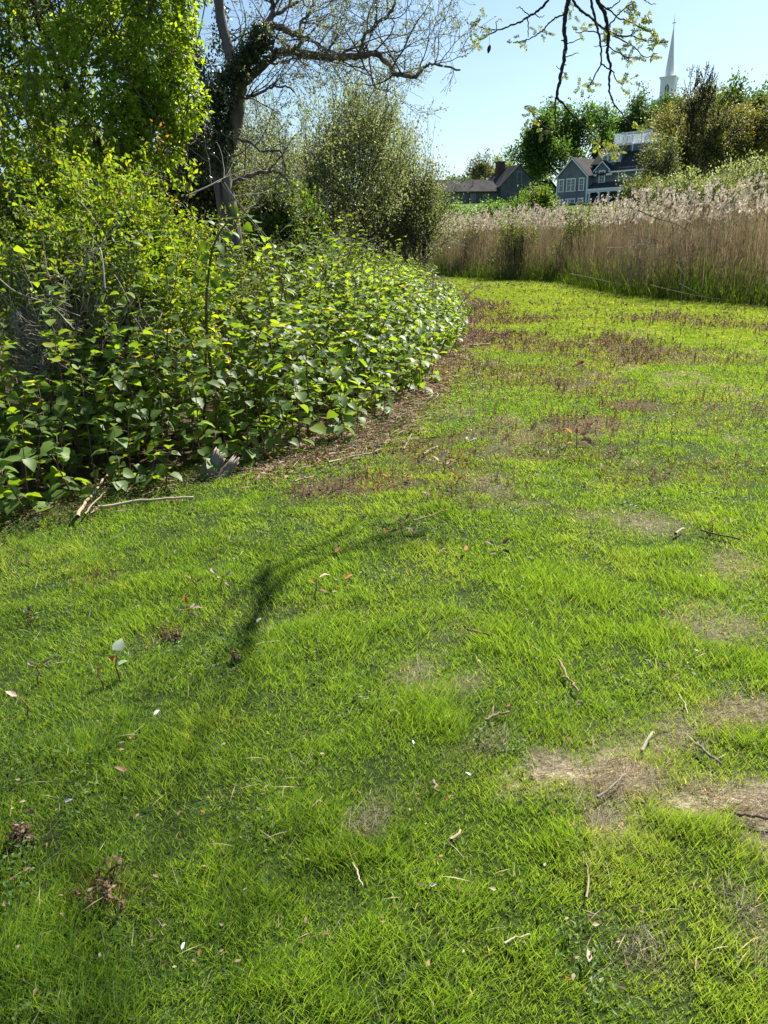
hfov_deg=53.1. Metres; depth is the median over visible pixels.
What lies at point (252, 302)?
knotweed plant
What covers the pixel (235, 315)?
knotweed plant
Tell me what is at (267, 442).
knotweed plant
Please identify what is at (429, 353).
knotweed plant
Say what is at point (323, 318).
knotweed plant
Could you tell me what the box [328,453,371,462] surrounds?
stick
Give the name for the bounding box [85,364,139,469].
knotweed plant
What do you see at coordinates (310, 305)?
knotweed plant
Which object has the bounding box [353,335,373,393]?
knotweed plant
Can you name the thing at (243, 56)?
ivy
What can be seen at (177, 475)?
knotweed plant
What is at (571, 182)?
window
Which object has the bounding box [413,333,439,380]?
knotweed plant
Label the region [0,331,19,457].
knotweed plant
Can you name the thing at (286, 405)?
knotweed plant
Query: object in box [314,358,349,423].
knotweed plant
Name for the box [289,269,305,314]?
knotweed plant
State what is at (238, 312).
knotweed plant
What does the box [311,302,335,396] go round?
knotweed plant
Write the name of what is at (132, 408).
knotweed plant
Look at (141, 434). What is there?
knotweed plant
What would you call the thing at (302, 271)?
knotweed plant
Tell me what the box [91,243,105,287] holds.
dead branch
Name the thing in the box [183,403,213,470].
knotweed plant
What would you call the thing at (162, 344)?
knotweed plant
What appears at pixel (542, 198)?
green bush
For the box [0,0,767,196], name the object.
sky
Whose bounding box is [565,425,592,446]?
seedling
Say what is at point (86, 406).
knotweed plant
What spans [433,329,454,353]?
knotweed plant
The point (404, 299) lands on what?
knotweed plant
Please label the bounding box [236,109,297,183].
scrub
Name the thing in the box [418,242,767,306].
reed shoots
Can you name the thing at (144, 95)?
vine draped tree
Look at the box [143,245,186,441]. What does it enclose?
knotweed plant
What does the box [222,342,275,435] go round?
knotweed plant
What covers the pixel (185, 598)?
seedling
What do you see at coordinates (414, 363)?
knotweed plant
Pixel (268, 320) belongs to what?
knotweed plant
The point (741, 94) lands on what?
maple tree
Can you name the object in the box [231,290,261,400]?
knotweed plant
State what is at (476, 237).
reed bush
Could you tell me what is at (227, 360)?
knotweed plant
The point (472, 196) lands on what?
window
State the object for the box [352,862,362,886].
stick
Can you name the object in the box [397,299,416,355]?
knotweed plant
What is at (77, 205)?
brier shrub
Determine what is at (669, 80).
church steeple
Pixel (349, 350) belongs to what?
knotweed plant
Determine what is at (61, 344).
knotweed plant
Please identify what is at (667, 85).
belfry window
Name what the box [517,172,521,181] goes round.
window
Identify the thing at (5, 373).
knotweed plant
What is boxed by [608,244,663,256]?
dead branch
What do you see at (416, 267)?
brier shrub
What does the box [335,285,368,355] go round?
knotweed plant
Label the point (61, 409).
knotweed plant
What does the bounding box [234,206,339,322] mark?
brier shrub
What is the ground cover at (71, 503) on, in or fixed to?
on the ground at (462, 593)
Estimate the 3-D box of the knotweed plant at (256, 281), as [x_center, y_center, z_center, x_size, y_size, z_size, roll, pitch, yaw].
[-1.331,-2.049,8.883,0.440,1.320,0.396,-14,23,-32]
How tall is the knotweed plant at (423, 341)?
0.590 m
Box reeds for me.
[400,177,767,304]
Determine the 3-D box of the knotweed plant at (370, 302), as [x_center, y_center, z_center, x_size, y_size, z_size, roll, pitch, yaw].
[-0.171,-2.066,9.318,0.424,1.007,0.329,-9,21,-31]
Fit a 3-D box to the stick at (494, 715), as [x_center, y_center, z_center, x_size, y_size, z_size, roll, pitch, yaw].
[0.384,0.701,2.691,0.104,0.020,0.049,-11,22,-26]
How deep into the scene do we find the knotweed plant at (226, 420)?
5.91 m
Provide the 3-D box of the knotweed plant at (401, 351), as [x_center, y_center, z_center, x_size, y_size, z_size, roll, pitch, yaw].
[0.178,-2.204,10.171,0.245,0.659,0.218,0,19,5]
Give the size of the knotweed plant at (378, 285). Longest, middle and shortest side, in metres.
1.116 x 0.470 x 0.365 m
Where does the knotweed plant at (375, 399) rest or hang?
on the ground at (462, 593)
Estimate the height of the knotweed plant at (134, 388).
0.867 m
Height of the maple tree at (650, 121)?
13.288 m
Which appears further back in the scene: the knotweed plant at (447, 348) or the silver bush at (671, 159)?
the silver bush at (671, 159)
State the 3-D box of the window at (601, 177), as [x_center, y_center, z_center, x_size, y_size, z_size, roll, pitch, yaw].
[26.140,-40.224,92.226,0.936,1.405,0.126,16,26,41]
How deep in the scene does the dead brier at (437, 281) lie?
18.67 m
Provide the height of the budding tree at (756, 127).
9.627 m
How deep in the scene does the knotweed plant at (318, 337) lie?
8.09 m
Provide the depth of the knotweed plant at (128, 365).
5.94 m
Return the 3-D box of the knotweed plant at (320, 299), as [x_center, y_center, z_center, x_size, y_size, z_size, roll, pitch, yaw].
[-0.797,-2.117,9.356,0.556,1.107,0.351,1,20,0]
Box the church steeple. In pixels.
[651,17,680,105]
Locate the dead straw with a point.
(660, 784)
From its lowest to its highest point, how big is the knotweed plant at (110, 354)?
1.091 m
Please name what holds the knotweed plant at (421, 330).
on the ground at (462, 593)
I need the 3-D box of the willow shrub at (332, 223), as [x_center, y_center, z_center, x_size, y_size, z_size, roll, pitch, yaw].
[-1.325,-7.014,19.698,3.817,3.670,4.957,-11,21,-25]
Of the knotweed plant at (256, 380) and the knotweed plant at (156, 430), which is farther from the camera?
the knotweed plant at (256, 380)
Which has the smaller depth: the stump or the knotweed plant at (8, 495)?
the knotweed plant at (8, 495)
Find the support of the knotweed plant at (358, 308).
on the ground at (462, 593)
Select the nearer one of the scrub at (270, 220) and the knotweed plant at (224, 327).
the knotweed plant at (224, 327)
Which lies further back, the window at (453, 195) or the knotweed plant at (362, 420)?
the window at (453, 195)
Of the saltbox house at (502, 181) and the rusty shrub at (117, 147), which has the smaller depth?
the rusty shrub at (117, 147)
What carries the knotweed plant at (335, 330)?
on the ground at (462, 593)
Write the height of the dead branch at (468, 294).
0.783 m
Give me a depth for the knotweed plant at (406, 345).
9.63 m
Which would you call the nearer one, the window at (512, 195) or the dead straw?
the dead straw
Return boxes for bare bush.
[590,230,649,294]
[601,189,744,297]
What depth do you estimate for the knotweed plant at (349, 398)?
7.37 m
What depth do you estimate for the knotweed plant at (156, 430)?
5.54 m
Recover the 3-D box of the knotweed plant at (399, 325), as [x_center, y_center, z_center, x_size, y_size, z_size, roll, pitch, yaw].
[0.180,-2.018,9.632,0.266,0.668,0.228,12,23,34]
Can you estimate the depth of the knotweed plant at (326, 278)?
9.98 m
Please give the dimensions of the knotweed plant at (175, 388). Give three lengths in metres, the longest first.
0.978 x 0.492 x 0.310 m
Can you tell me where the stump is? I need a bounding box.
[195,447,239,480]
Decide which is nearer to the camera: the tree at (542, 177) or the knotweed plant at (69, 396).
the knotweed plant at (69, 396)
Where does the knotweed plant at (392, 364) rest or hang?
on the ground at (462, 593)
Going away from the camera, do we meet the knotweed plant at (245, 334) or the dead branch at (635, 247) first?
the knotweed plant at (245, 334)
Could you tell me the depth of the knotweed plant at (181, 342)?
6.24 m
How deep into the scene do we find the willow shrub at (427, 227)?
24.75 m
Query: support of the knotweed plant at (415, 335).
on the ground at (462, 593)
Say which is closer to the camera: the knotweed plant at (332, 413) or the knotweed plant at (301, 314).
the knotweed plant at (332, 413)
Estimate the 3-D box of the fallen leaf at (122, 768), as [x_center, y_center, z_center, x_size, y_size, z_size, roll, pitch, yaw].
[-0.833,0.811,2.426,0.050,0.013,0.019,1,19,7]
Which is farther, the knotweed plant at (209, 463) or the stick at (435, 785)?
the knotweed plant at (209, 463)
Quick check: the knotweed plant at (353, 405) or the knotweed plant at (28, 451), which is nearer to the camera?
the knotweed plant at (28, 451)
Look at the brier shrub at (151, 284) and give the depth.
6.81 m
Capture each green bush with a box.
[422,195,461,243]
[426,194,483,244]
[466,194,507,234]
[499,193,536,232]
[514,180,563,227]
[546,203,577,238]
[578,202,619,243]
[601,196,647,248]
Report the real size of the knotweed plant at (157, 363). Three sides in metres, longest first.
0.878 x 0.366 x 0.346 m
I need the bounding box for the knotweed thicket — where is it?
[228,225,473,353]
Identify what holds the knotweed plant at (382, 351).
on the ground at (462, 593)
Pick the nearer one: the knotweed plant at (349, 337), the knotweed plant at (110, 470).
the knotweed plant at (110, 470)
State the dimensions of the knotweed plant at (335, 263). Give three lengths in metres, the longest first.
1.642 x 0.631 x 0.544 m
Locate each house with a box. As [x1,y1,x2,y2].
[431,161,536,203]
[554,129,691,203]
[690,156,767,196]
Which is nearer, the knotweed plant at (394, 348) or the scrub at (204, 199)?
the knotweed plant at (394, 348)
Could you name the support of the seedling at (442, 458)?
on the ground at (462, 593)
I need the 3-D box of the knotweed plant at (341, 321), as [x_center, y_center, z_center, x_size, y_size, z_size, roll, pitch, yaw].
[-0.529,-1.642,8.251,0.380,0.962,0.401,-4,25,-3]
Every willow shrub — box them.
[235,25,430,274]
[244,161,398,288]
[322,95,453,265]
[372,121,473,267]
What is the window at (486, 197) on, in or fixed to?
in the saltbox house at (502, 181)
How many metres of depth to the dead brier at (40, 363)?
6.31 m
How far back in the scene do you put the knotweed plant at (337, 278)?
9.04 m
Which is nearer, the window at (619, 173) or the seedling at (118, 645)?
the seedling at (118, 645)
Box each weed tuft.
[10,821,35,848]
[66,864,126,916]
[162,628,181,642]
[230,650,240,661]
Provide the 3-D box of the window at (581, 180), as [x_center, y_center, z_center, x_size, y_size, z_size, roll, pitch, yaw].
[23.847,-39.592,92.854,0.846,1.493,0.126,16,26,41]
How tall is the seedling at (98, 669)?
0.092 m
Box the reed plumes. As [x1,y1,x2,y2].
[432,171,767,233]
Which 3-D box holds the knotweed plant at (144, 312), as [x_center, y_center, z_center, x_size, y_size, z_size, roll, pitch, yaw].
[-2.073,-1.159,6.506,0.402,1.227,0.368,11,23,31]
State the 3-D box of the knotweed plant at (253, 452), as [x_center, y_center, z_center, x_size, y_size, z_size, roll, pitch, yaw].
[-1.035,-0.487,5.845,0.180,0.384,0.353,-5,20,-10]
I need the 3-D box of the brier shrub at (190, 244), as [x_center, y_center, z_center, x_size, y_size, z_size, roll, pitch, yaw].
[-2.629,-2.150,8.163,2.086,2.989,1.603,-2,19,0]
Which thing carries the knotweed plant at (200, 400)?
on the ground at (462, 593)
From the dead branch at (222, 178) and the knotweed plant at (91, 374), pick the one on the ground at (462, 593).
the knotweed plant at (91, 374)
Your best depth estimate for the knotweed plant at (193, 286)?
6.95 m
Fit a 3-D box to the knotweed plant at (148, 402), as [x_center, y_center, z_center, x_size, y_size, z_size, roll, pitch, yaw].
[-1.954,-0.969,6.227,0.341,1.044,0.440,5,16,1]
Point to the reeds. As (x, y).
(745, 236)
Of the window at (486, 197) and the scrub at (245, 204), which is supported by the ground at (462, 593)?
the scrub at (245, 204)
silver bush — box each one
[613,169,665,231]
[630,127,688,239]
[635,164,735,239]
[684,169,752,235]
[698,148,767,238]
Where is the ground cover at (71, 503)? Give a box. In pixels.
[0,391,453,545]
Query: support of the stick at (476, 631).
on the ground at (462, 593)
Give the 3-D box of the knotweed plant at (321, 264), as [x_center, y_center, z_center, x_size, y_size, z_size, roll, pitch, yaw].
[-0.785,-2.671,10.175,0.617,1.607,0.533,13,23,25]
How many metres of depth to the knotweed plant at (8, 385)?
5.65 m
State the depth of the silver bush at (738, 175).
43.62 m
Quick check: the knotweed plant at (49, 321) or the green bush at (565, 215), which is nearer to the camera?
the knotweed plant at (49, 321)
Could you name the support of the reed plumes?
on the reeds
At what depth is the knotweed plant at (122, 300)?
5.92 m
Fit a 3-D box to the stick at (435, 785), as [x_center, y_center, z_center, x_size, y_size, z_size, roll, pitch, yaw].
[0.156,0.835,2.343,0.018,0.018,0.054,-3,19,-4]
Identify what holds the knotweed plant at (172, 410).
on the ground at (462, 593)
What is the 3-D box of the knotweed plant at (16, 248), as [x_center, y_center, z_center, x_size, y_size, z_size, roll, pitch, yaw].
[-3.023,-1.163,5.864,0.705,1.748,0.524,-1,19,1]
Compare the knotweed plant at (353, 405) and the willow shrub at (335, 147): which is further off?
the willow shrub at (335, 147)
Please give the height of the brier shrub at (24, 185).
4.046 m
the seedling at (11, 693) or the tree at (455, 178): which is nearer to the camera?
the seedling at (11, 693)
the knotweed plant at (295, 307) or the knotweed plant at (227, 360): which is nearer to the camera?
the knotweed plant at (227, 360)
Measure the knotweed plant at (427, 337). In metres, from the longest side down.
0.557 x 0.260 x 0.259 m
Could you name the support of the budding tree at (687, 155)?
on the ground at (462, 593)
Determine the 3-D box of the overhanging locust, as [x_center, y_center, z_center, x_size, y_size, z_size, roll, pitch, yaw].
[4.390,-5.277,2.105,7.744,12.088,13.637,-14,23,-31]
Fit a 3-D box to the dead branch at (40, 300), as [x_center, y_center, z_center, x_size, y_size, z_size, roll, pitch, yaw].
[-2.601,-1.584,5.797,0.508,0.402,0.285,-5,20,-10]
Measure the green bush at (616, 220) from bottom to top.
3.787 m
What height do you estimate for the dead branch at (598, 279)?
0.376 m
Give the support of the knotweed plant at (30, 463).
on the ground at (462, 593)
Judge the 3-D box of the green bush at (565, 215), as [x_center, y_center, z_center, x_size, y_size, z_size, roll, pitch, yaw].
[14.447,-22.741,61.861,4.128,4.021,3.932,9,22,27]
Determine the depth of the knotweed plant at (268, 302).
7.68 m
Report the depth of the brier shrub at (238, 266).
10.33 m
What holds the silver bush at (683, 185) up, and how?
on the ground at (462, 593)
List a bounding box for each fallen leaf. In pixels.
[115,766,127,771]
[587,949,591,961]
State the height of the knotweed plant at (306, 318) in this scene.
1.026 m
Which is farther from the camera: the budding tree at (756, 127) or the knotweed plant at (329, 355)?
the budding tree at (756, 127)
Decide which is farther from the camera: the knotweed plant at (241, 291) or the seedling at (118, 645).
the knotweed plant at (241, 291)
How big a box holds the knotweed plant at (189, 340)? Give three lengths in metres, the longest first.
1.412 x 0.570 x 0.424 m
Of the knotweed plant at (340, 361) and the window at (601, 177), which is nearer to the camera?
the knotweed plant at (340, 361)
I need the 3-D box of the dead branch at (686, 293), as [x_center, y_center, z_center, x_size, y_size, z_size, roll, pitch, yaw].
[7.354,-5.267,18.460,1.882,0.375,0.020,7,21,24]
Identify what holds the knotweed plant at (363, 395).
on the ground at (462, 593)
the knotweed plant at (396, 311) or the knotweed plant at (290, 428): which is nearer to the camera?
the knotweed plant at (290, 428)
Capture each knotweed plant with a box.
[0,213,26,323]
[0,237,26,402]
[0,288,29,434]
[0,323,54,456]
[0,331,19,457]
[0,346,28,474]
[0,365,50,482]
[0,378,18,480]
[0,380,23,454]
[0,391,42,488]
[0,436,23,514]
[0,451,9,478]
[0,466,52,522]
[0,469,22,518]
[2,420,36,512]
[7,202,74,419]
[7,406,47,485]
[12,194,110,376]
[12,260,108,454]
[19,380,74,476]
[19,424,54,507]
[24,330,75,465]
[24,343,80,465]
[30,233,123,447]
[35,448,99,502]
[36,396,91,480]
[36,428,79,491]
[37,380,79,474]
[40,416,80,504]
[42,342,97,467]
[43,329,92,463]
[47,358,109,483]
[48,338,125,452]
[59,262,106,440]
[62,338,101,449]
[79,304,122,436]
[81,206,172,433]
[81,396,123,466]
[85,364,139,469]
[88,229,182,433]
[89,284,145,454]
[90,326,152,465]
[90,418,137,485]
[101,329,161,460]
[101,334,146,455]
[107,406,144,486]
[109,456,134,500]
[110,354,160,453]
[122,299,163,439]
[122,390,150,463]
[126,327,157,444]
[128,308,174,439]
[130,449,167,490]
[132,335,172,444]
[134,414,168,474]
[136,356,187,454]
[139,392,174,463]
[140,285,225,404]
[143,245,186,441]
[143,329,201,421]
[148,407,179,476]
[151,445,182,491]
[158,339,215,448]
[159,343,197,452]
[166,239,244,435]
[167,279,235,420]
[175,378,204,461]
[176,338,219,462]
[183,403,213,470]
[188,341,240,449]
[193,331,241,439]
[198,429,228,479]
[201,370,243,447]
[207,314,243,436]
[208,342,251,439]
[209,218,264,366]
[209,322,243,429]
[214,276,236,377]
[215,307,251,416]
[220,254,268,395]
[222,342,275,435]
[225,320,279,444]
[228,391,268,461]
[229,303,289,424]
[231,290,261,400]
[232,311,281,405]
[234,310,273,413]
[236,311,264,416]
[236,422,259,467]
[239,330,277,435]
[242,232,295,402]
[243,364,274,446]
[246,214,300,399]
[246,297,283,341]
[249,322,298,429]
[249,399,280,458]
[252,277,285,332]
[252,297,277,333]
[253,298,288,389]
[253,306,273,353]
[253,330,292,423]
[256,396,286,456]
[257,318,298,429]
[258,226,321,403]
[258,298,294,376]
[258,302,300,415]
[259,315,309,417]
[262,224,305,314]
[262,268,282,366]
[262,363,301,450]
[267,270,292,318]
[268,340,312,436]
[269,282,300,364]
[270,304,306,409]
[272,339,312,441]
[272,402,303,455]
[275,309,306,399]
[277,310,306,418]
[278,251,317,300]
[278,321,326,435]
[278,327,313,416]
[278,330,312,422]
[285,278,315,357]
[285,372,314,449]
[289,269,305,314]
[289,301,310,340]
[289,306,329,388]
[290,259,306,314]
[291,286,321,300]
[292,258,333,323]
[292,268,310,314]
[292,309,324,403]
[295,318,338,407]
[298,304,327,386]
[299,234,345,399]
[299,288,333,331]
[299,297,326,386]
[299,305,335,391]
[300,317,333,407]
[301,292,333,331]
[303,274,320,309]
[305,341,342,422]
[306,311,352,398]
[307,246,349,309]
[308,290,340,328]
[309,242,337,358]
[311,241,353,313]
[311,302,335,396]
[313,327,339,408]
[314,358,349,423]
[316,348,345,426]
[318,246,359,356]
[318,316,351,379]
[319,268,350,363]
[319,295,343,380]
[322,298,342,381]
[322,400,356,442]
[326,305,362,391]
[326,308,360,397]
[326,343,352,393]
[326,367,353,436]
[328,214,363,348]
[328,331,353,393]
[328,358,347,416]
[330,273,349,364]
[333,403,354,443]
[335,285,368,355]
[336,348,352,391]
[336,361,364,414]
[336,362,366,414]
[337,311,385,396]
[338,269,373,357]
[338,311,355,383]
[338,366,362,417]
[339,294,366,336]
[339,307,377,380]
[342,291,358,358]
[342,298,368,347]
[343,264,372,382]
[343,271,378,384]
[343,374,366,428]
[346,331,370,398]
[346,361,369,407]
[349,312,376,391]
[352,332,375,392]
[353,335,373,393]
[356,328,375,379]
[360,304,372,369]
[361,298,384,380]
[362,303,402,389]
[363,281,398,356]
[365,291,392,382]
[365,298,392,373]
[365,307,393,377]
[365,364,389,409]
[365,382,383,413]
[367,347,397,401]
[368,344,391,397]
[369,344,391,394]
[372,284,389,353]
[373,316,399,372]
[376,359,396,401]
[377,388,393,419]
[379,347,397,387]
[379,363,390,399]
[381,314,395,363]
[384,298,402,360]
[386,323,409,371]
[387,326,401,369]
[388,335,409,380]
[389,320,405,360]
[392,293,414,355]
[392,303,414,363]
[392,312,412,362]
[392,342,417,386]
[394,361,415,399]
[395,328,410,369]
[395,361,426,393]
[396,299,422,347]
[396,343,414,386]
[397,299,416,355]
[398,328,414,371]
[400,342,419,383]
[400,344,420,390]
[404,309,420,355]
[405,347,432,393]
[406,308,424,351]
[406,336,422,376]
[407,331,431,372]
[409,314,425,360]
[409,326,422,358]
[412,332,425,365]
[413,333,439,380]
[414,348,433,381]
[416,317,429,354]
[418,315,437,355]
[424,324,439,361]
[424,339,440,369]
[425,343,440,380]
[427,316,439,351]
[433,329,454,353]
[439,325,449,354]
[440,336,461,355]
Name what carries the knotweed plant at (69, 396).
on the ground at (462, 593)
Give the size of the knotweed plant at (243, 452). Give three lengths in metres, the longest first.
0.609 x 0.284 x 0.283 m
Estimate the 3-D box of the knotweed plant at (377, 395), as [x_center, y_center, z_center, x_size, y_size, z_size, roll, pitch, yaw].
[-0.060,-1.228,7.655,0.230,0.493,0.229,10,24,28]
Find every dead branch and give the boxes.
[0,279,79,327]
[53,172,135,297]
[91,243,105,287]
[186,141,271,196]
[224,179,272,275]
[280,177,329,231]
[304,221,378,260]
[420,238,464,263]
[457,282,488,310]
[570,273,634,286]
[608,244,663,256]
[638,210,711,250]
[652,285,728,300]
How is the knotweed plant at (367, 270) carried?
on the ground at (462, 593)
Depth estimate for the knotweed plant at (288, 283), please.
9.10 m
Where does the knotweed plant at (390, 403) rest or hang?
on the ground at (462, 593)
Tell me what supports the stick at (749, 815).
on the ground at (462, 593)
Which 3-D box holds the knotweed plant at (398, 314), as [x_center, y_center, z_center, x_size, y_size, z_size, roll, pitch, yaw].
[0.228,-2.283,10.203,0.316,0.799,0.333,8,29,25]
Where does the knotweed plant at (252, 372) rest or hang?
on the ground at (462, 593)
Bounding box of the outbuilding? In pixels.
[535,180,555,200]
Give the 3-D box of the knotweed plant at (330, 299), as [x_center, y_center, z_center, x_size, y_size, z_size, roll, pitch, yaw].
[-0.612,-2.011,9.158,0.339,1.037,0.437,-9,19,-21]
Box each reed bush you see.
[455,222,487,265]
[482,211,542,275]
[547,198,610,266]
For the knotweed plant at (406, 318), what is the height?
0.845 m
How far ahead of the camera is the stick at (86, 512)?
4.94 m
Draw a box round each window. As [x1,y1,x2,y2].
[442,194,459,203]
[470,194,475,203]
[482,194,487,203]
[510,193,514,202]
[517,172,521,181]
[558,179,564,191]
[565,178,575,191]
[565,198,575,203]
[577,198,583,203]
[578,177,584,190]
[598,170,605,182]
[618,172,624,180]
[664,83,668,93]
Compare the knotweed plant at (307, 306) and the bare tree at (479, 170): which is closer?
the knotweed plant at (307, 306)
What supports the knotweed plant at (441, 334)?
on the ground at (462, 593)
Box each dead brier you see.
[0,214,212,444]
[401,245,437,282]
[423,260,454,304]
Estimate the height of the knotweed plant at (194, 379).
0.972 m
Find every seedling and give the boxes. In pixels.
[6,691,40,718]
[23,605,38,623]
[27,659,51,684]
[96,666,107,687]
[108,638,126,679]
[176,594,200,617]
[210,568,232,590]
[307,573,328,601]
[390,513,412,533]
[432,451,454,471]
[485,538,509,554]
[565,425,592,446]
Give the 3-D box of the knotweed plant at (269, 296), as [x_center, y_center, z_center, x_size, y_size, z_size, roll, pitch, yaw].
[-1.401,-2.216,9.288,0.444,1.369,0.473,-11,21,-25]
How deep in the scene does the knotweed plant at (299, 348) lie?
6.29 m
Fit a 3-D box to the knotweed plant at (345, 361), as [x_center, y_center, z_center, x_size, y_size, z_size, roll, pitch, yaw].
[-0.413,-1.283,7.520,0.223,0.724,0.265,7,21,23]
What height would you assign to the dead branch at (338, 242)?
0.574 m
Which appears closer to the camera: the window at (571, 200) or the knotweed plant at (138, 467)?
the knotweed plant at (138, 467)
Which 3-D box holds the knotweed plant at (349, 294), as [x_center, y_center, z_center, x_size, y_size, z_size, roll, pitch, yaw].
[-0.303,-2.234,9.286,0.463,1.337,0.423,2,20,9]
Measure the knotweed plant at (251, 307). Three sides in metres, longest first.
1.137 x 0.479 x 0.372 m
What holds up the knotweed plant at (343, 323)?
on the ground at (462, 593)
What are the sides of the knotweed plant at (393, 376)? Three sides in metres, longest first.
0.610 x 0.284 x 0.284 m
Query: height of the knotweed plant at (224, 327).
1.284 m
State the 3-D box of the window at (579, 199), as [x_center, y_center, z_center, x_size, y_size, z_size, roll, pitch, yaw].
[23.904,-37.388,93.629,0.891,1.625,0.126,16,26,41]
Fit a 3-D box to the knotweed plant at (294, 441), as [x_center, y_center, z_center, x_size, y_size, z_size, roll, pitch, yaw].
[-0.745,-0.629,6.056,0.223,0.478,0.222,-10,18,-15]
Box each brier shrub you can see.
[0,63,142,401]
[0,180,146,440]
[15,137,197,419]
[72,178,304,434]
[81,153,236,401]
[181,204,287,363]
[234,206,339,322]
[292,221,412,293]
[364,245,444,302]
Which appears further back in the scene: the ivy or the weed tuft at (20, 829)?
the ivy
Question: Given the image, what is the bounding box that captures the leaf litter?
[0,295,767,995]
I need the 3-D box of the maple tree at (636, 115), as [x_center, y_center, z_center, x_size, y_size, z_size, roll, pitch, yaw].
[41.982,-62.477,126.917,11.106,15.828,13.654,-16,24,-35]
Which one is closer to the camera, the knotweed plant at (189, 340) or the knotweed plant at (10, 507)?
the knotweed plant at (10, 507)
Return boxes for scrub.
[0,114,119,224]
[115,140,181,274]
[145,110,258,299]
[234,174,259,238]
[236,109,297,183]
[239,162,345,307]
[355,214,420,266]
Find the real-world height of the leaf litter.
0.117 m
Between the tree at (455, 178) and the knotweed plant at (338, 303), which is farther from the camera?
the tree at (455, 178)
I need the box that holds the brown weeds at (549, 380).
[5,276,767,890]
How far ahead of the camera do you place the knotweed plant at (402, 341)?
9.95 m
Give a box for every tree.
[0,0,214,212]
[123,0,492,313]
[416,173,471,191]
[446,171,488,179]
[464,146,494,179]
[487,153,514,177]
[499,95,625,182]
[515,160,553,180]
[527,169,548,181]
[604,80,682,141]
[627,84,693,142]
[646,96,715,181]
[655,61,752,178]
[680,82,735,174]
[697,92,767,181]
[705,67,767,180]
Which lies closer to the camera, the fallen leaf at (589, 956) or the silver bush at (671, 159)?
the fallen leaf at (589, 956)
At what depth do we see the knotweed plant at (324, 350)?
7.00 m
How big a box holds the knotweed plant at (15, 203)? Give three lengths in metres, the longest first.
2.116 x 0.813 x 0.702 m
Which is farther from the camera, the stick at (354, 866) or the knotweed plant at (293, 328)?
the knotweed plant at (293, 328)
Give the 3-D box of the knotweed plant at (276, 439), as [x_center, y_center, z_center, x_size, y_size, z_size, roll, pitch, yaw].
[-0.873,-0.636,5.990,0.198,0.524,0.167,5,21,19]
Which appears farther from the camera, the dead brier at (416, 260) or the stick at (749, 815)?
the dead brier at (416, 260)
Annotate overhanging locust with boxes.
[470,0,668,160]
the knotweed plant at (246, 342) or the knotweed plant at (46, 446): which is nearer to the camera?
the knotweed plant at (46, 446)
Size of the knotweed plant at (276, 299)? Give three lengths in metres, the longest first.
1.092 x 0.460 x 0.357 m
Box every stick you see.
[76,475,107,518]
[84,492,105,514]
[98,496,192,508]
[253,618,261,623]
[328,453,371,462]
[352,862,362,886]
[413,509,447,520]
[431,779,438,791]
[449,829,460,841]
[467,628,489,635]
[484,706,509,720]
[504,933,528,944]
[558,659,578,692]
[583,852,589,897]
[596,773,625,798]
[640,731,652,751]
[695,741,721,764]
[700,529,740,539]
[734,811,767,819]
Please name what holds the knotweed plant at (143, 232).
on the ground at (462, 593)
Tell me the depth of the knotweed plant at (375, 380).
8.20 m
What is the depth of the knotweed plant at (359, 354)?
8.05 m
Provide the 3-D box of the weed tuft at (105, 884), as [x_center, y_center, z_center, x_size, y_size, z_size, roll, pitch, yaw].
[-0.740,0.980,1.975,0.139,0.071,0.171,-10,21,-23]
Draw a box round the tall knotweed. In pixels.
[190,204,252,437]
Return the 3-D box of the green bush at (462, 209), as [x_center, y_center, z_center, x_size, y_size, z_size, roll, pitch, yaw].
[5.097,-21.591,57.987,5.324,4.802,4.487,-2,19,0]
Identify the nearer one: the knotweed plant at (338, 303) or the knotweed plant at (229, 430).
the knotweed plant at (229, 430)
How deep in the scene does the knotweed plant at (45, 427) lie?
5.72 m
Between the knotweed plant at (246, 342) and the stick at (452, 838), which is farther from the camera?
the knotweed plant at (246, 342)
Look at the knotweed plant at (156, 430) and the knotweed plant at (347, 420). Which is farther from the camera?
the knotweed plant at (347, 420)
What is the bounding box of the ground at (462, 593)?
[0,191,767,1023]
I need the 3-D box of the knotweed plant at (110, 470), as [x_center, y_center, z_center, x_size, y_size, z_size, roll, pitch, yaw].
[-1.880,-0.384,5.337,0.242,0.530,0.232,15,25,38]
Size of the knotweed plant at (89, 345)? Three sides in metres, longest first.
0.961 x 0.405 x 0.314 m
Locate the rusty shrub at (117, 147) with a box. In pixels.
[114,119,178,236]
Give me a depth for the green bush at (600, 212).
53.59 m
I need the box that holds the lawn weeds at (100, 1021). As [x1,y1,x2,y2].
[0,339,767,1023]
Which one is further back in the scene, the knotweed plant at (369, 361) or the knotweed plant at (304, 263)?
the knotweed plant at (304, 263)
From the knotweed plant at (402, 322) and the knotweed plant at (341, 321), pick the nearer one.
the knotweed plant at (341, 321)
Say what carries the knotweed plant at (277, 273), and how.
on the ground at (462, 593)
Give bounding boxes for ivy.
[158,2,278,193]
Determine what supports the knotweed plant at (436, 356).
on the ground at (462, 593)
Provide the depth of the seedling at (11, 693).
2.76 m
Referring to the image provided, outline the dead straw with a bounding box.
[0,326,767,1023]
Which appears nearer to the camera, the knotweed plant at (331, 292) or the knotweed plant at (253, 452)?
the knotweed plant at (253, 452)

